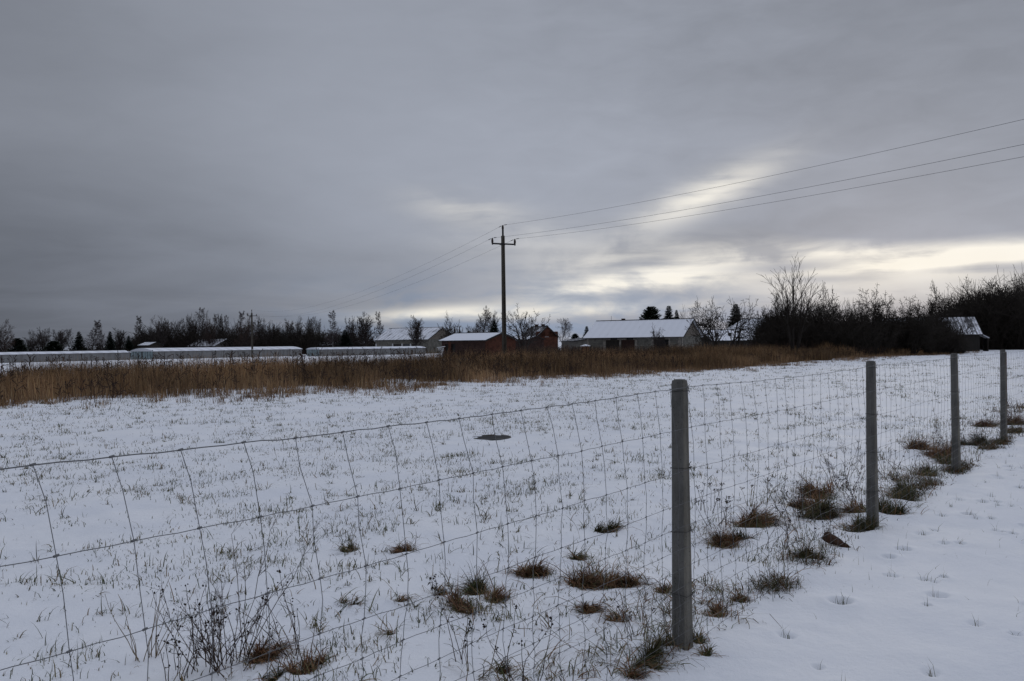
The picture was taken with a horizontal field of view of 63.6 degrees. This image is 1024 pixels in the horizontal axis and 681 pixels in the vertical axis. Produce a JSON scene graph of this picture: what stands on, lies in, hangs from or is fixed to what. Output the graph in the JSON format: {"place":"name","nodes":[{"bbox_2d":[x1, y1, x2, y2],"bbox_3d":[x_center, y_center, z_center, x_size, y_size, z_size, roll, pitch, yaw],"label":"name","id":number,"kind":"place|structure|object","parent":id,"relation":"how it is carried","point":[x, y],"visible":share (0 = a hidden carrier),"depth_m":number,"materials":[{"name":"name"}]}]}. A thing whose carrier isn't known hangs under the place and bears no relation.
{"place":"outdoors","nodes":[
{"label":"outdoors","id":0,"kind":"place"},
{"bbox_2d":[0,339,998,416],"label":"dry grass","id":1,"kind":"structure","parent":0,"point":[725,360],"depth_m":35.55,"materials":[{"name":"plant"}]},
{"bbox_2d":[0,340,1023,680],"bbox_3d":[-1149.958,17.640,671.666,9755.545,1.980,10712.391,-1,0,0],"label":"snow field","id":2,"kind":"structure","parent":0,"point":[22,532],"depth_m":8.31,"materials":[{"name":"snow"}]},
{"bbox_2d":[0,319,14,351],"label":"tree","id":3,"kind":"object","parent":2,"relation":"on","point":[4,343],"visible":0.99,"depth_m":204.93,"materials":[{"name":"plant"}]},
{"bbox_2d":[7,338,30,351],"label":"evergreen bush","id":4,"kind":"object","parent":2,"relation":"on","point":[18,346],"visible":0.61,"depth_m":214.39,"materials":[{"name":"green plant"}]},
{"bbox_2d":[24,327,51,351],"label":"bare tree","id":5,"kind":"object","parent":2,"relation":"on","point":[42,342],"visible":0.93,"depth_m":230.81,"materials":[{"name":"grey plant"}]},
{"bbox_2d":[41,341,66,351],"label":"evergreen bush","id":6,"kind":"object","parent":2,"relation":"on","point":[52,346],"visible":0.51,"depth_m":224.21,"materials":[{"name":"green plant"}]},
{"bbox_2d":[0,350,129,362],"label":"greenhouse","id":7,"kind":"object","parent":2,"relation":"on","point":[106,355],"visible":0.53,"depth_m":142.56,"materials":[{"name":"plastic"}]},
{"bbox_2d":[70,332,88,350],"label":"spruce tree","id":8,"kind":"object","parent":2,"relation":"on","point":[78,341],"visible":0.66,"depth_m":224.60,"materials":[{"name":"green plant"}]},
{"bbox_2d":[83,320,102,349],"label":"tree","id":9,"kind":"object","parent":2,"relation":"on","point":[94,335],"visible":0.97,"depth_m":239.91,"materials":[{"name":"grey plant"}]},
{"bbox_2d":[102,332,116,350],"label":"spruce tree","id":10,"kind":"object","parent":2,"relation":"on","point":[110,342],"visible":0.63,"depth_m":221.65,"materials":[{"name":"green plant"}]},
{"bbox_2d":[106,327,126,349],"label":"bare tree","id":11,"kind":"object","parent":2,"relation":"on","point":[120,340],"visible":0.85,"depth_m":235.66,"materials":[{"name":"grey plant"}]},
{"bbox_2d":[105,577,196,661],"bbox_3d":[-1.915,1.488,4.406,0.447,0.441,0.232,-1,0,-22],"label":"dead weed","id":12,"kind":"object","parent":2,"relation":"on","point":[155,644],"visible":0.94,"depth_m":4.40,"materials":[{"name":"plant"}]},
{"bbox_2d":[148,315,172,347],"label":"bare tree","id":13,"kind":"object","parent":2,"relation":"on","point":[160,336],"visible":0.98,"depth_m":225.06,"materials":[{"name":"brown plant"}]},
{"bbox_2d":[156,605,218,680],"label":"dead weed","id":14,"kind":"object","parent":2,"relation":"on","point":[175,645],"visible":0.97,"depth_m":4.12,"materials":[{"name":"black"}]},
{"bbox_2d":[0,318,375,356],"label":"undergrowth","id":15,"kind":"object","parent":2,"relation":"on","point":[303,340],"visible":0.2,"depth_m":229.91,"materials":[{"name":"grey"}]},
{"bbox_2d":[179,311,199,342],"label":"bare tree","id":16,"kind":"object","parent":2,"relation":"on","point":[191,321],"visible":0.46,"depth_m":234.63,"materials":[{"name":"brown plant"}]},
{"bbox_2d":[202,311,215,346],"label":"bare tree","id":17,"kind":"object","parent":2,"relation":"on","point":[211,332],"visible":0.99,"depth_m":225.68,"materials":[{"name":"brown plant"}]},
{"bbox_2d":[188,338,233,347],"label":"woodland house","id":18,"kind":"structure","parent":2,"relation":"on","point":[217,344],"depth_m":228.82,"materials":[{"name":"paint"}]},
{"bbox_2d":[130,346,301,359],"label":"greenhouse","id":19,"kind":"object","parent":2,"relation":"on","point":[205,351],"visible":0.53,"depth_m":162.86,"materials":[{"name":"plastic"}]},
{"bbox_2d":[144,570,291,672],"bbox_3d":[-1.525,1.429,4.288,0.612,0.538,0.720,-1,0,14],"label":"dead weed","id":20,"kind":"object","parent":2,"relation":"on","point":[217,621],"visible":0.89,"depth_m":4.21,"materials":[{"name":"black"}]},
{"bbox_2d":[180,586,280,677],"bbox_3d":[-1.446,1.476,4.179,0.514,0.446,0.451,-1,0,-35],"label":"dead weed","id":21,"kind":"object","parent":2,"relation":"on","point":[206,652],"visible":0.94,"depth_m":4.23,"materials":[{"name":"plant"}]},
{"bbox_2d":[234,313,258,346],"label":"tree","id":22,"kind":"object","parent":2,"relation":"on","point":[244,333],"visible":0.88,"depth_m":222.08,"materials":[{"name":"brown plant"}]},
{"bbox_2d":[187,513,325,661],"bbox_3d":[-1.339,1.282,4.439,0.686,0.825,0.633,-1,0,19],"label":"dead weed","id":23,"kind":"object","parent":2,"relation":"on","point":[260,570],"visible":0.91,"depth_m":4.33,"materials":[{"name":"plant"}]},
{"bbox_2d":[255,318,274,346],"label":"bare tree","id":24,"kind":"object","parent":2,"relation":"on","point":[268,334],"visible":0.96,"depth_m":227.64,"materials":[{"name":"brown plant"}]},
{"bbox_2d":[235,551,299,666],"bbox_3d":[-1.265,1.421,4.334,0.311,0.543,0.603,-1,0,0],"label":"dead weed","id":25,"kind":"object","parent":2,"relation":"on","point":[294,616],"visible":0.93,"depth_m":4.32,"materials":[{"name":"black"}]},
{"bbox_2d":[235,630,309,669],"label":"grass tussock","id":26,"kind":"object","parent":2,"relation":"on","point":[256,649],"depth_m":4.35,"materials":[{"name":"plant"}]},
{"bbox_2d":[244,649,301,680],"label":"grass tussock","id":27,"kind":"object","parent":2,"relation":"on","point":[279,673],"depth_m":4.11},
{"bbox_2d":[284,318,303,346],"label":"bare tree","id":28,"kind":"object","parent":2,"relation":"on","point":[295,331],"visible":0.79,"depth_m":230.75,"materials":[{"name":"brown plant"}]},
{"bbox_2d":[262,628,338,680],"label":"grass tussock","id":29,"kind":"object","parent":2,"relation":"on","point":[322,661],"depth_m":4.20,"materials":[{"name":"plant"}]},
{"bbox_2d":[324,310,340,344],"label":"birch tree","id":30,"kind":"object","parent":2,"relation":"on","point":[334,334],"visible":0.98,"depth_m":225.65,"materials":[{"name":"grey plant"}]},
{"bbox_2d":[336,330,353,346],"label":"spruce tree","id":31,"kind":"object","parent":2,"relation":"on","point":[345,339],"visible":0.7,"depth_m":217.63,"materials":[{"name":"green plant"}]},
{"bbox_2d":[330,538,360,554],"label":"grass tussock","id":32,"kind":"object","parent":2,"relation":"on","point":[350,547],"depth_m":6.65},
{"bbox_2d":[345,316,359,346],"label":"bare tree","id":33,"kind":"object","parent":2,"relation":"on","point":[350,330],"visible":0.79,"depth_m":225.46,"materials":[{"name":"brown plant"}]},
{"bbox_2d":[354,312,376,346],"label":"bare tree","id":34,"kind":"object","parent":2,"relation":"on","point":[365,334],"visible":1,"depth_m":221.34,"materials":[{"name":"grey plant"}]},
{"bbox_2d":[306,346,425,355],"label":"greenhouse","id":35,"kind":"object","parent":2,"relation":"on","point":[340,350],"visible":0.52,"depth_m":174.39,"materials":[{"name":"plastic"}]},
{"bbox_2d":[382,533,427,554],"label":"grass tussock","id":36,"kind":"object","parent":2,"relation":"on","point":[400,549],"depth_m":6.64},
{"bbox_2d":[374,327,447,353],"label":"grey barn","id":37,"kind":"structure","parent":2,"relation":"on","point":[401,337],"depth_m":200.97,"materials":[{"name":"grey"}]},
{"bbox_2d":[406,314,425,345],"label":"bare tree","id":38,"kind":"object","parent":2,"relation":"on","point":[417,331],"visible":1,"depth_m":189.71,"materials":[{"name":"grey plant"}]},
{"bbox_2d":[438,311,462,338],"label":"bare tree","id":39,"kind":"object","parent":2,"relation":"on","point":[448,331],"visible":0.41,"depth_m":117.91,"materials":[{"name":"grey plant"}]},
{"bbox_2d":[433,589,478,663],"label":"dead weed","id":40,"kind":"object","parent":2,"relation":"on","point":[466,641],"visible":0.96,"depth_m":4.22,"materials":[{"name":"black"}]},
{"bbox_2d":[425,569,494,617],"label":"grass tussock","id":41,"kind":"object","parent":2,"relation":"on","point":[458,603],"depth_m":5.12,"materials":[{"name":"plant"}]},
{"bbox_2d":[444,545,510,599],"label":"grass tussock","id":42,"kind":"object","parent":2,"relation":"on","point":[471,589],"depth_m":5.48,"materials":[{"name":"plant"}]},
{"bbox_2d":[439,332,518,357],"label":"brick shed","id":43,"kind":"structure","parent":2,"relation":"on","point":[455,342],"depth_m":107.46,"materials":[{"name":"brown"}]},
{"bbox_2d":[475,305,492,331],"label":"bare tree","id":44,"kind":"object","parent":2,"relation":"on","point":[483,325],"visible":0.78,"depth_m":189.34,"materials":[{"name":"grey plant"}]},
{"bbox_2d":[472,434,510,440],"bbox_3d":[-0.359,1.778,14.431,0.697,0.246,0.690,-1,0,0],"label":"manhole","id":45,"kind":"object","parent":2,"relation":"on","point":[491,437],"visible":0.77,"depth_m":14.33,"materials":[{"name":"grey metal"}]},
{"bbox_2d":[480,581,518,603],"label":"grass tussock","id":46,"kind":"object","parent":2,"relation":"on","point":[499,594],"depth_m":5.32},
{"bbox_2d":[491,225,515,354],"bbox_3d":[-0.522,-2.519,53.966,1.800,10.035,0.316,-1,0,-26],"label":"power pole","id":47,"kind":"object","parent":2,"relation":"on","point":[503,285],"visible":0.95,"depth_m":53.94,"materials":[{"name":"wood"}]},
{"bbox_2d":[255,144,1023,316],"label":"power cable","id":48,"kind":"object","parent":47,"relation":"attached to","point":[741,199],"visible":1,"depth_m":30.77,"materials":[{"name":"grey metal"}]},
{"bbox_2d":[257,119,1023,310],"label":"power cable","id":49,"kind":"object","parent":47,"relation":"attached to","point":[739,182],"visible":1,"depth_m":32.31,"materials":[{"name":"grey metal"}]},
{"bbox_2d":[276,157,1019,316],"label":"power cable","id":50,"kind":"object","parent":47,"relation":"attached to","point":[734,208],"visible":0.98,"depth_m":33.52,"materials":[{"name":"grey metal"}]},
{"bbox_2d":[0,349,1023,680],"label":"wire fence","id":51,"kind":"object","parent":2,"relation":"on","point":[682,595],"visible":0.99,"depth_m":4.31,"materials":[{"name":"metal"}]},
{"bbox_2d":[482,603,557,680],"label":"dead weed","id":52,"kind":"object","parent":2,"relation":"on","point":[496,649],"visible":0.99,"depth_m":3.92,"materials":[{"name":"black"}]},
{"bbox_2d":[501,303,550,350],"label":"walnut tree","id":53,"kind":"object","parent":2,"relation":"on","point":[523,336],"visible":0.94,"depth_m":139.90,"materials":[{"name":"grey plant"}]},
{"bbox_2d":[514,335,544,349],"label":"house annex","id":54,"kind":"object","parent":2,"relation":"on","point":[540,342],"visible":0.33,"depth_m":182.09,"materials":[{"name":"brick"}]},
{"bbox_2d":[495,550,564,581],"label":"grass tussock","id":55,"kind":"object","parent":2,"relation":"on","point":[527,571],"depth_m":5.82,"materials":[{"name":"plant"}]},
{"bbox_2d":[525,324,559,347],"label":"brick house","id":56,"kind":"structure","parent":2,"relation":"on","point":[550,336],"depth_m":194.41,"materials":[{"name":"red"}]},
{"bbox_2d":[559,338,586,348],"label":"plank shed","id":57,"kind":"structure","parent":2,"relation":"on","point":[576,342],"depth_m":146.95,"materials":[{"name":"paint"}]},
{"bbox_2d":[545,592,616,617],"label":"grass tussock","id":58,"kind":"object","parent":2,"relation":"on","point":[589,609],"depth_m":5.05,"materials":[{"name":"plant"}]},
{"bbox_2d":[562,535,604,565],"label":"grass tussock","id":59,"kind":"object","parent":2,"relation":"on","point":[581,556],"depth_m":6.29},
{"bbox_2d":[534,541,657,595],"bbox_3d":[0.613,1.520,5.687,0.823,0.322,0.848,-1,0,37],"label":"grass tussock","id":60,"kind":"object","parent":2,"relation":"on","point":[588,578],"depth_m":5.62,"materials":[{"name":"plant"}]},
{"bbox_2d":[593,515,644,534],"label":"grass tussock","id":61,"kind":"object","parent":2,"relation":"on","point":[600,528],"depth_m":7.19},
{"bbox_2d":[598,602,639,626],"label":"grass tussock","id":62,"kind":"object","parent":2,"relation":"on","point":[614,618],"depth_m":4.82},
{"bbox_2d":[593,560,661,594],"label":"grass tussock","id":63,"kind":"object","parent":2,"relation":"on","point":[629,580],"depth_m":5.58,"materials":[{"name":"plant"}]},
{"bbox_2d":[516,341,745,354],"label":"yard undergrowth","id":64,"kind":"object","parent":2,"relation":"on","point":[541,348],"visible":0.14,"depth_m":116.22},
{"bbox_2d":[600,640,673,680],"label":"grass tussock","id":65,"kind":"object","parent":2,"relation":"on","point":[634,673],"depth_m":3.99,"materials":[{"name":"plant"}]},
{"bbox_2d":[583,318,702,352],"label":"stone barn","id":66,"kind":"structure","parent":2,"relation":"on","point":[616,333],"depth_m":116.60,"materials":[{"name":"grey"}]},
{"bbox_2d":[639,306,664,318],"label":"pine tree","id":67,"kind":"object","parent":2,"relation":"on","point":[651,312],"visible":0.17,"depth_m":164.17,"materials":[{"name":"green plant"}]},
{"bbox_2d":[650,324,665,350],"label":"fruit tree","id":68,"kind":"object","parent":2,"relation":"on","point":[658,341],"visible":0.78,"depth_m":104.08,"materials":[{"name":"plant"}]},
{"bbox_2d":[612,612,706,676],"bbox_3d":[0.741,1.520,4.152,0.511,0.257,0.555,-1,0,36],"label":"grass tussock","id":69,"kind":"object","parent":2,"relation":"on","point":[651,661],"depth_m":4.17,"materials":[{"name":"plant"}]},
{"bbox_2d":[642,617,694,655],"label":"grass tussock","id":70,"kind":"object","parent":2,"relation":"on","point":[670,637],"depth_m":4.40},
{"bbox_2d":[693,624,713,644],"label":"grass tussock","id":71,"kind":"object","parent":2,"relation":"on","point":[700,639],"depth_m":4.42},
{"bbox_2d":[684,296,731,348],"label":"apple tree","id":72,"kind":"object","parent":2,"relation":"on","point":[710,326],"visible":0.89,"depth_m":76.20,"materials":[{"name":"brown plant"}]},
{"bbox_2d":[693,585,749,619],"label":"grass tussock","id":73,"kind":"object","parent":2,"relation":"on","point":[716,610],"depth_m":4.97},
{"bbox_2d":[691,515,761,552],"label":"grass tussock","id":74,"kind":"object","parent":2,"relation":"on","point":[726,537],"depth_m":6.71,"materials":[{"name":"plant"}]},
{"bbox_2d":[701,329,754,347],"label":"snowy outbuilding","id":75,"kind":"structure","parent":2,"relation":"on","point":[726,337],"depth_m":131.74,"materials":[{"name":"grey"}]},
{"bbox_2d":[714,577,756,604],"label":"grass tussock","id":76,"kind":"object","parent":2,"relation":"on","point":[742,599],"depth_m":5.17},
{"bbox_2d":[721,297,757,348],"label":"apple tree","id":77,"kind":"object","parent":2,"relation":"on","point":[739,336],"visible":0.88,"depth_m":76.97,"materials":[{"name":"brown plant"}]},
{"bbox_2d":[739,313,786,344],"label":"bare shrub","id":78,"kind":"object","parent":2,"relation":"on","point":[752,328],"visible":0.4,"depth_m":73.88,"materials":[{"name":"brown plant"}]},
{"bbox_2d":[714,497,818,531],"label":"grass tussock","id":79,"kind":"object","parent":2,"relation":"on","point":[763,521],"depth_m":7.39,"materials":[{"name":"plant"}]},
{"bbox_2d":[758,292,814,342],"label":"bare tree","id":80,"kind":"object","parent":2,"relation":"on","point":[770,317],"visible":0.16,"depth_m":73.62,"materials":[{"name":"brown plant"}]},
{"bbox_2d":[756,255,820,349],"bbox_3d":[20.861,-2.611,61.852,4.765,8.235,2.726,-1,0,-1],"label":"ash tree","id":81,"kind":"object","parent":2,"relation":"on","point":[787,307],"visible":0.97,"depth_m":61.88,"materials":[{"name":"brown plant"}]},
{"bbox_2d":[761,476,824,520],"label":"dead weed","id":82,"kind":"object","parent":2,"relation":"on","point":[794,501],"visible":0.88,"depth_m":7.56,"materials":[{"name":"black"}]},
{"bbox_2d":[777,525,826,558],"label":"grass tussock","id":83,"kind":"object","parent":2,"relation":"on","point":[802,551],"depth_m":6.15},
{"bbox_2d":[767,480,840,510],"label":"grass tussock","id":84,"kind":"object","parent":2,"relation":"on","point":[815,498],"depth_m":8.07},
{"bbox_2d":[786,470,843,498],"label":"grass tussock","id":85,"kind":"object","parent":2,"relation":"on","point":[826,491],"depth_m":8.70,"materials":[{"name":"plant"}]},
{"bbox_2d":[773,474,865,521],"bbox_3d":[2.905,1.447,7.736,0.958,0.413,1.208,-1,0,22],"label":"grass tussock","id":86,"kind":"object","parent":2,"relation":"on","point":[825,506],"depth_m":7.67,"materials":[{"name":"plant"}]},
{"bbox_2d":[801,280,839,335],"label":"bare tree","id":87,"kind":"object","parent":2,"relation":"on","point":[817,309],"visible":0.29,"depth_m":74.19,"materials":[{"name":"brown plant"}]},
{"bbox_2d":[821,532,850,547],"bbox_3d":[2.587,1.593,6.536,0.127,0.112,0.239,-18,13,-34],"label":"rusty sheet","id":88,"kind":"object","parent":2,"relation":"on","point":[837,541],"visible":0.9,"depth_m":6.54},
{"bbox_2d":[813,440,864,489],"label":"dead weed","id":89,"kind":"object","parent":2,"relation":"on","point":[828,464],"visible":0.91,"depth_m":9.02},
{"bbox_2d":[815,290,866,344],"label":"fruit tree","id":90,"kind":"object","parent":2,"relation":"on","point":[833,309],"visible":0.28,"depth_m":71.26,"materials":[{"name":"brown plant"}]},
{"bbox_2d":[831,490,865,515],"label":"grass tussock","id":91,"kind":"object","parent":2,"relation":"on","point":[855,509],"depth_m":7.82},
{"bbox_2d":[742,295,974,354],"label":"undergrowth","id":92,"kind":"object","parent":2,"relation":"on","point":[835,336],"visible":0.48,"depth_m":70.46,"materials":[{"name":"grey"}]},
{"bbox_2d":[828,508,892,532],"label":"grass tussock","id":93,"kind":"object","parent":2,"relation":"on","point":[868,525],"depth_m":7.08,"materials":[{"name":"plant"}]},
{"bbox_2d":[848,285,887,341],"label":"fruit tree","id":94,"kind":"object","parent":2,"relation":"on","point":[873,305],"visible":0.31,"depth_m":73.05,"materials":[{"name":"brown plant"}]},
{"bbox_2d":[857,289,904,346],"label":"fruit tree","id":95,"kind":"object","parent":2,"relation":"on","point":[887,312],"visible":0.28,"depth_m":73.68,"materials":[{"name":"plant"}]},
{"bbox_2d":[852,489,934,514],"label":"grass tussock","id":96,"kind":"object","parent":2,"relation":"on","point":[890,507],"depth_m":7.72,"materials":[{"name":"plant"}]},
{"bbox_2d":[878,469,939,500],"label":"grass tussock","id":97,"kind":"object","parent":2,"relation":"on","point":[904,491],"depth_m":8.36,"materials":[{"name":"plant"}]},
{"bbox_2d":[896,303,943,354],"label":"bare tree","id":98,"kind":"object","parent":2,"relation":"on","point":[916,333],"visible":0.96,"depth_m":71.30,"materials":[{"name":"black plant"}]},
{"bbox_2d":[901,430,947,449],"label":"grass tussock","id":99,"kind":"object","parent":2,"relation":"on","point":[917,445],"depth_m":12.06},
{"bbox_2d":[904,456,945,476],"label":"grass tussock","id":100,"kind":"object","parent":2,"relation":"on","point":[933,469],"depth_m":9.91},
{"bbox_2d":[908,280,954,325],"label":"bare tree","id":101,"kind":"object","parent":2,"relation":"on","point":[933,307],"visible":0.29,"depth_m":82.78,"materials":[{"name":"black plant"}]},
{"bbox_2d":[891,316,988,350],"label":"metal roof barn","id":102,"kind":"structure","parent":2,"relation":"on","point":[978,333],"depth_m":87.18,"materials":[{"name":"grey"}]},
{"bbox_2d":[916,436,968,459],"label":"grass tussock","id":103,"kind":"object","parent":2,"relation":"on","point":[940,451],"depth_m":11.38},
{"bbox_2d":[935,311,978,353],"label":"bare shrub","id":104,"kind":"object","parent":2,"relation":"on","point":[957,341],"visible":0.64,"depth_m":75.38,"materials":[{"name":"black plant"}]},
{"bbox_2d":[915,265,1023,349],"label":"wood undergrowth","id":105,"kind":"object","parent":2,"relation":"on","point":[1000,322],"visible":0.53,"depth_m":93.95,"materials":[{"name":"grey"}]},
{"bbox_2d":[938,428,1005,445],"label":"grass tussock","id":106,"kind":"object","parent":2,"relation":"on","point":[975,441],"depth_m":12.52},
{"bbox_2d":[965,415,999,427],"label":"grass tussock","id":107,"kind":"object","parent":2,"relation":"on","point":[991,424],"depth_m":15.30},
{"bbox_2d":[996,407,1023,425],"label":"grass tussock","id":108,"kind":"object","parent":2,"relation":"on","point":[1017,420],"depth_m":15.46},
{"bbox_2d":[0,0,1023,346],"label":"sky","id":109,"kind":"structure","parent":0,"point":[169,160],"materials":[{"name":"grey"}]},
{"bbox_2d":[666,434,1023,680],"bbox_3d":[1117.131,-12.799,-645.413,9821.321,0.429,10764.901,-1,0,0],"label":"snow path","id":110,"kind":"structure","parent":0,"point":[880,625],"depth_m":4.95,"materials":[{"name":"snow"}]},
{"bbox_2d":[683,636,728,656],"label":"grass tussock","id":111,"kind":"object","parent":110,"relation":"on","point":[707,652],"depth_m":4.26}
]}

